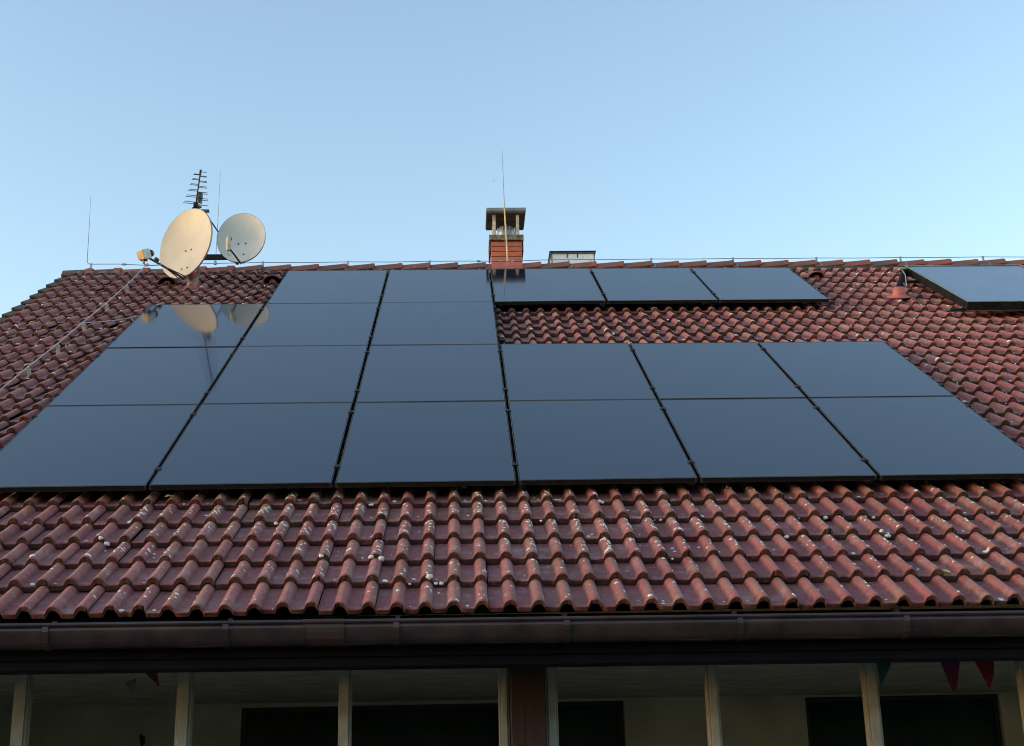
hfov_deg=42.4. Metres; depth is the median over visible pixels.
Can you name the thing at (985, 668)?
bunting
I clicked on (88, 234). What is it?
lightning rod
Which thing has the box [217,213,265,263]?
satellite dish
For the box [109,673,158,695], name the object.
bunting
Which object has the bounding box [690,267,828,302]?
solar panel
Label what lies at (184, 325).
solar panel
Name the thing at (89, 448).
solar panel
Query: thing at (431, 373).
solar panel
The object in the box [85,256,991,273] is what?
lightning conductor
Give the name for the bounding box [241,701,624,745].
window
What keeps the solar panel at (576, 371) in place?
attached to the mounting rail at (51, 399)
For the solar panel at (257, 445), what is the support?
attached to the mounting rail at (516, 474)
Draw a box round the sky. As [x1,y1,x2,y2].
[0,0,1023,317]
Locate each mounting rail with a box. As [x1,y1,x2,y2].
[27,409,975,423]
[50,389,948,401]
[108,339,503,346]
[139,310,499,315]
[265,296,826,307]
[334,467,694,478]
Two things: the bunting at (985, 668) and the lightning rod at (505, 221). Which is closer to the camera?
the bunting at (985, 668)
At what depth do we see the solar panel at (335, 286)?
14.12 m
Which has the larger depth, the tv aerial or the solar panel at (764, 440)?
the tv aerial
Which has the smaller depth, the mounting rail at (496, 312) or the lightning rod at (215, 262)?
the mounting rail at (496, 312)
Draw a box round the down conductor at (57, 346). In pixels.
[0,263,148,390]
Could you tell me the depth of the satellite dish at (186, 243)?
14.73 m
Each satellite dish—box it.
[136,208,212,279]
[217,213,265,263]
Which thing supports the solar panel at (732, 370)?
attached to the mounting rail at (51, 399)
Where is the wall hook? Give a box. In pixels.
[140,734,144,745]
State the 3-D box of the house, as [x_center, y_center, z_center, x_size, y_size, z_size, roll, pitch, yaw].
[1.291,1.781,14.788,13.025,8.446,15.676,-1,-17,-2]
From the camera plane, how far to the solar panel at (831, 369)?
10.88 m
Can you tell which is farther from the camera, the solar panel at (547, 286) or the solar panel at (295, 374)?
the solar panel at (547, 286)
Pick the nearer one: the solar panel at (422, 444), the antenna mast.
the solar panel at (422, 444)
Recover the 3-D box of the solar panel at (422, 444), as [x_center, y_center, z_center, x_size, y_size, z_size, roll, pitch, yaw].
[-0.563,0.461,9.143,1.166,0.050,1.754,-1,15,-2]
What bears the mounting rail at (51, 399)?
attached to the house
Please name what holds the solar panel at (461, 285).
attached to the mounting rail at (602, 305)
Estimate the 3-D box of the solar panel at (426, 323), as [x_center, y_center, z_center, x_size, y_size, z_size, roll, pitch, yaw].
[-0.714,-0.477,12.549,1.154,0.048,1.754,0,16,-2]
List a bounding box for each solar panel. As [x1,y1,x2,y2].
[0,404,198,491]
[47,347,236,406]
[106,304,263,348]
[149,402,353,489]
[202,345,369,404]
[239,303,380,346]
[267,270,389,304]
[335,401,518,487]
[356,344,507,402]
[370,301,499,344]
[382,269,494,301]
[490,268,605,304]
[501,343,655,400]
[508,399,697,484]
[591,268,717,303]
[630,342,805,401]
[659,398,876,482]
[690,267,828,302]
[758,341,953,399]
[809,396,1023,479]
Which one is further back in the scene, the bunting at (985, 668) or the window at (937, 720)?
the window at (937, 720)
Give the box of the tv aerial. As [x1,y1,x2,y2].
[183,170,207,208]
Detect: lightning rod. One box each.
[87,197,90,263]
[214,185,219,264]
[502,158,507,261]
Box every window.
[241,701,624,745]
[805,694,1002,745]
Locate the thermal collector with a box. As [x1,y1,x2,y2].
[904,264,1023,315]
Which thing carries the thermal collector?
on the house
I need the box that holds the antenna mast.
[177,192,238,291]
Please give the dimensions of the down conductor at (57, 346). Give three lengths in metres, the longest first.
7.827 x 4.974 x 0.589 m
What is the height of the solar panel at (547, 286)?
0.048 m
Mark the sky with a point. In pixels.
(379, 132)
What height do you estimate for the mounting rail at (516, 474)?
0.088 m
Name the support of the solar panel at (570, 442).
attached to the mounting rail at (516, 474)
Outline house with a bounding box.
[0,208,1023,745]
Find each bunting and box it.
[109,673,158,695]
[876,661,993,689]
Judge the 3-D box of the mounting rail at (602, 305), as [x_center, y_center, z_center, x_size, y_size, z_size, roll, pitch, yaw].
[0.376,-0.752,13.813,5.870,0.088,0.205,-1,15,-2]
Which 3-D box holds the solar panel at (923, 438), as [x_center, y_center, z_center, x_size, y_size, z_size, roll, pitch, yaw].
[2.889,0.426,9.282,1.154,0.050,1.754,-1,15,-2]
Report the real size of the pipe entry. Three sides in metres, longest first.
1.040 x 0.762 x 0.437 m
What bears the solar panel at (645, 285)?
attached to the mounting rail at (602, 305)
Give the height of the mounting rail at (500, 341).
0.088 m
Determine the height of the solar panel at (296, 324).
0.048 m
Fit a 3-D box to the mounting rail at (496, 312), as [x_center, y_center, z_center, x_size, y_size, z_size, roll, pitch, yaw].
[-1.907,-0.578,13.174,3.562,0.088,0.205,-1,15,-2]
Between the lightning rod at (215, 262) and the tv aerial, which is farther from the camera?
the lightning rod at (215, 262)
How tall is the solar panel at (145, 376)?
0.050 m
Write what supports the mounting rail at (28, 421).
attached to the house
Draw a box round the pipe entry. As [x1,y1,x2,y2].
[882,267,922,304]

